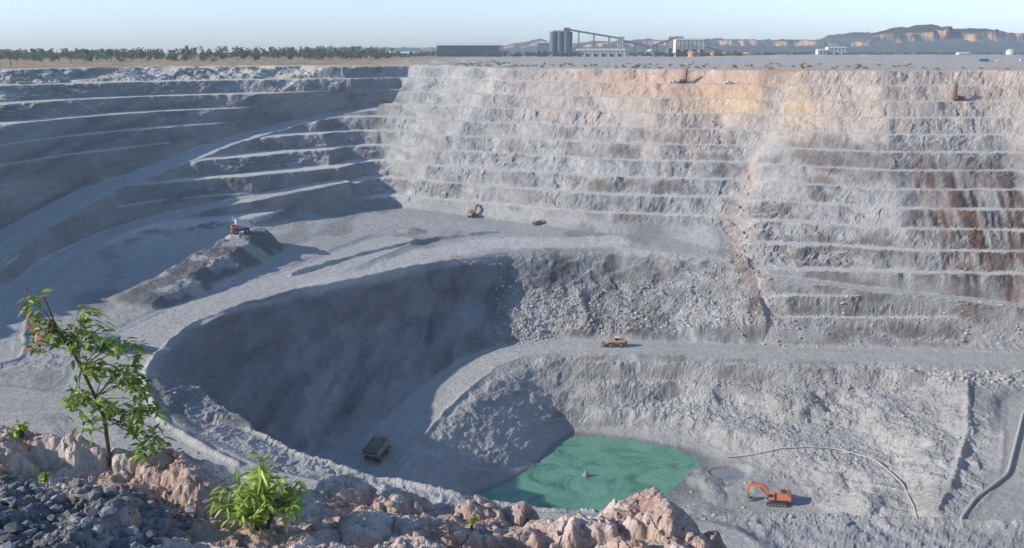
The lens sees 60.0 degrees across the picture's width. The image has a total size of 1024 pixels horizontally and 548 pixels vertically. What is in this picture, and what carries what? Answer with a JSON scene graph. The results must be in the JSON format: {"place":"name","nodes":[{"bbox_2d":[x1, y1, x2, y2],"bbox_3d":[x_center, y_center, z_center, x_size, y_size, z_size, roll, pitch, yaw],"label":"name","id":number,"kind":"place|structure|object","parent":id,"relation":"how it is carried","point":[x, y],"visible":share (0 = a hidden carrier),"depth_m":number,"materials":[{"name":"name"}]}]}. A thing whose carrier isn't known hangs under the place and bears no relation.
{"place":"outdoors","nodes":[
{"label":"outdoors","id":0,"kind":"place"},
{"bbox_2d":[91,333,122,354],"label":"haul truck","id":1,"kind":"object","parent":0,"point":[108,335],"visible":0.27,"depth_m":291.83,"materials":[{"name":"metal"}]},
{"bbox_2d":[0,52,1023,547],"bbox_3d":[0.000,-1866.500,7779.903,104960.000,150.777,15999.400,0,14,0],"label":"open pit terrain","id":2,"kind":"structure","parent":0,"point":[128,188],"depth_m":398.55,"materials":[{"name":"grey stone"}]},
{"bbox_2d":[9,420,28,437],"bbox_3d":[-2.965,0.959,5.345,0.101,0.169,0.115,4,15,16],"label":"leafy shrub","id":3,"kind":"object","parent":2,"relation":"on","point":[19,429],"visible":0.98,"depth_m":5.33,"materials":[{"name":"green plant"}]},
{"bbox_2d":[37,471,50,483],"bbox_3d":[-2.661,1.182,5.032,0.075,0.124,0.085,7,16,25],"label":"leafy shrub","id":4,"kind":"object","parent":2,"relation":"on","point":[42,476],"visible":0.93,"depth_m":5.02,"materials":[{"name":"green plant"}]},
{"bbox_2d":[15,287,175,466],"bbox_3d":[-2.446,0.630,5.182,0.884,1.164,0.413,0,14,0],"label":"eucalypt sapling","id":5,"kind":"object","parent":2,"relation":"on","point":[110,410],"visible":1,"depth_m":5.19,"materials":[{"name":"green plant"}]},
{"bbox_2d":[231,217,251,234],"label":"haul truck","id":6,"kind":"object","parent":2,"relation":"on","point":[247,225],"visible":1,"depth_m":404.76,"materials":[{"name":"metal"}]},
{"bbox_2d":[204,453,316,536],"bbox_3d":[-1.370,1.224,4.859,0.575,0.506,0.444,-7,16,-27],"label":"leafy shrub","id":7,"kind":"object","parent":2,"relation":"on","point":[253,501],"visible":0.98,"depth_m":4.80,"materials":[{"name":"green plant"}]},
{"bbox_2d":[0,433,716,547],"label":"gravel stones","id":8,"kind":"object","parent":2,"relation":"on","point":[9,532],"visible":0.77,"depth_m":4.74,"materials":[{"name":"grey stone"}]},
{"bbox_2d":[362,432,390,461],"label":"haul truck","id":9,"kind":"object","parent":2,"relation":"on","point":[377,445],"visible":1,"depth_m":304.53,"materials":[{"name":"metal"}]},
{"bbox_2d":[400,52,414,56],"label":"workshop shed","id":10,"kind":"structure","parent":2,"relation":"on","point":[407,54],"depth_m":1369.12,"materials":[{"name":"metal"}]},
{"bbox_2d":[437,43,499,56],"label":"storage shed","id":11,"kind":"structure","parent":2,"relation":"on","point":[477,49],"depth_m":1454.52,"materials":[{"name":"metal"}]},
{"bbox_2d":[468,514,475,529],"bbox_3d":[-0.240,1.498,5.275,0.065,0.168,0.047,5,15,19],"label":"grass tuft","id":12,"kind":"object","parent":2,"relation":"on","point":[472,521],"visible":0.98,"depth_m":5.25,"materials":[{"name":"green plant"}]},
{"bbox_2d":[466,204,478,217],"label":"hydraulic excavator","id":13,"kind":"object","parent":2,"relation":"on","point":[472,213],"visible":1,"depth_m":493.44,"materials":[{"name":"metal"}]},
{"bbox_2d":[0,45,1023,62],"bbox_3d":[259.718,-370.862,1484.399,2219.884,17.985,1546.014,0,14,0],"label":"distant trees","id":14,"kind":"object","parent":2,"relation":"on","point":[306,52],"visible":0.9,"depth_m":995.07,"materials":[{"name":"green plant"}]},
{"bbox_2d":[532,219,544,224],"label":"wheel loader","id":15,"kind":"object","parent":2,"relation":"on","point":[536,222],"visible":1,"depth_m":476.48,"materials":[{"name":"metal"}]},
{"bbox_2d":[538,43,549,56],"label":"walls","id":16,"kind":"structure","parent":2,"relation":"on","point":[546,46],"depth_m":1453.37,"materials":[{"name":"grey metal"}]},
{"bbox_2d":[549,32,555,56],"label":"silo","id":17,"kind":"object","parent":2,"relation":"on","point":[552,41],"visible":0.95,"depth_m":1447.37,"materials":[{"name":"metal"}]},
{"bbox_2d":[556,32,562,56],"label":"silo","id":18,"kind":"object","parent":2,"relation":"on","point":[559,40],"visible":0.93,"depth_m":1447.44,"materials":[{"name":"metal"}]},
{"bbox_2d":[563,32,569,56],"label":"silo","id":19,"kind":"object","parent":2,"relation":"on","point":[566,40],"visible":0.94,"depth_m":1447.44,"materials":[{"name":"metal"}]},
{"bbox_2d":[570,33,572,56],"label":"silo","id":20,"kind":"object","parent":2,"relation":"on","point":[571,35],"visible":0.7,"depth_m":1457.21,"materials":[{"name":"metal"}]},
{"bbox_2d":[126,160,1023,520],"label":"rubble rocks","id":21,"kind":"object","parent":2,"relation":"on","point":[948,374],"visible":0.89,"depth_m":392.64,"materials":[{"name":"grey stone"}]},
{"bbox_2d":[568,29,617,48],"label":"conveyor gallery","id":22,"kind":"object","parent":2,"relation":"on","point":[594,34],"visible":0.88,"depth_m":1443.64,"materials":[{"name":"metal"}]},
{"bbox_2d":[578,50,624,56],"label":"walls","id":23,"kind":"structure","parent":2,"relation":"on","point":[603,52],"depth_m":1435.89,"materials":[{"name":"grey metal"}]},
{"bbox_2d":[576,49,625,49],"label":"roof","id":24,"kind":"structure","parent":23,"relation":"on","point":[600,49],"depth_m":1438.28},
{"bbox_2d":[617,36,623,48],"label":"transfer tower","id":25,"kind":"structure","parent":23,"relation":"on","point":[620,42],"depth_m":1443.70,"materials":[{"name":"metal"}]},
{"bbox_2d":[600,336,626,347],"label":"wheel loader","id":26,"kind":"object","parent":2,"relation":"on","point":[619,341],"visible":1,"depth_m":383.89,"materials":[{"name":"metal"}]},
{"bbox_2d":[624,40,653,56],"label":"conveyor gallery","id":27,"kind":"object","parent":2,"relation":"on","point":[635,43],"visible":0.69,"depth_m":1446.69,"materials":[{"name":"metal"}]},
{"bbox_2d":[644,45,657,56],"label":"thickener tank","id":28,"kind":"object","parent":2,"relation":"on","point":[651,52],"visible":0.75,"depth_m":1419.44,"materials":[{"name":"metal"}]},
{"bbox_2d":[648,36,677,56],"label":"conveyor gallery","id":29,"kind":"object","parent":2,"relation":"on","point":[657,44],"visible":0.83,"depth_m":1445.07,"materials":[{"name":"metal"}]},
{"bbox_2d":[666,37,682,52],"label":"walls","id":30,"kind":"structure","parent":2,"relation":"on","point":[670,44],"depth_m":1480.87,"materials":[{"name":"grey metal"}]},
{"bbox_2d":[678,68,687,83],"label":"drill rig","id":31,"kind":"object","parent":2,"relation":"on","point":[682,81],"visible":1,"depth_m":525.07,"materials":[{"name":"metal"}]},
{"bbox_2d":[673,40,703,56],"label":"walls","id":32,"kind":"structure","parent":2,"relation":"on","point":[690,48],"depth_m":1453.37,"materials":[{"name":"grey metal"}]},
{"bbox_2d":[686,51,696,56],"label":"storage tank","id":33,"kind":"object","parent":2,"relation":"on","point":[690,53],"visible":0.78,"depth_m":1391.24,"materials":[{"name":"metal"}]},
{"bbox_2d":[705,45,737,55],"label":"conveyor gallery","id":34,"kind":"object","parent":2,"relation":"on","point":[715,49],"visible":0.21,"depth_m":1445.12,"materials":[{"name":"metal"}]},
{"bbox_2d":[704,464,743,479],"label":"puddle water","id":35,"kind":"structure","parent":2,"relation":"on","point":[726,474],"depth_m":319.86,"materials":[{"name":"grey liquid"}]},
{"bbox_2d":[455,60,1009,69],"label":"rim shrubs","id":36,"kind":"object","parent":2,"relation":"on","point":[734,66],"visible":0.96,"depth_m":602.74,"materials":[{"name":"green plant"}]},
{"bbox_2d":[745,481,790,507],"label":"hydraulic excavator","id":37,"kind":"object","parent":2,"relation":"on","point":[781,497],"visible":1,"depth_m":294.58,"materials":[{"name":"metal"}]},
{"bbox_2d":[725,446,917,518],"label":"dewatering pipe","id":38,"kind":"object","parent":2,"relation":"on","point":[841,450],"visible":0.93,"depth_m":319.99,"materials":[{"name":"black plastic"}]},
{"bbox_2d":[815,49,827,54],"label":"site office","id":39,"kind":"structure","parent":2,"relation":"on","point":[822,51],"depth_m":1406.79,"materials":[{"name":"metal"}]},
{"bbox_2d":[825,48,845,54],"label":"walls","id":40,"kind":"structure","parent":2,"relation":"on","point":[832,51],"depth_m":1416.11,"materials":[{"name":"white metal"}]},
{"bbox_2d":[953,83,963,100],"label":"drill rig","id":41,"kind":"object","parent":2,"relation":"on","point":[959,98],"visible":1,"depth_m":482.94,"materials":[{"name":"metal"}]},
{"bbox_2d":[956,52,970,54],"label":"storage shed","id":42,"kind":"structure","parent":2,"relation":"on","point":[962,53],"depth_m":1459.89,"materials":[{"name":"metal"}]},
{"bbox_2d":[978,59,988,61],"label":"shipping container","id":43,"kind":"object","parent":2,"relation":"on","point":[983,60],"visible":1,"depth_m":854.42,"materials":[{"name":"metal"}]},
{"bbox_2d":[959,410,1023,519],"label":"dewatering pipe","id":44,"kind":"object","parent":2,"relation":"on","point":[981,493],"visible":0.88,"depth_m":284.08,"materials":[{"name":"black plastic"}]},
{"bbox_2d":[1005,49,1014,54],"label":"storage tank","id":45,"kind":"object","parent":2,"relation":"on","point":[1010,51],"visible":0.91,"depth_m":1353.60,"materials":[{"name":"metal"}]},
{"bbox_2d":[0,0,1023,51],"label":"sky","id":46,"kind":"structure","parent":0,"point":[165,25],"materials":[{"name":"blue"}]},
{"bbox_2d":[480,435,699,510],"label":"pit lake water","id":47,"kind":"structure","parent":0,"point":[618,469],"depth_m":320.40,"materials":[{"name":"green liquid"}]},
{"bbox_2d":[297,24,1023,53],"bbox_3d":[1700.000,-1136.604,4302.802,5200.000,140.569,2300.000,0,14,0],"label":"escarpment hills","id":48,"kind":"structure","parent":0,"point":[928,38],"depth_m":4002.62,"materials":[{"name":"stone"}]}
]}

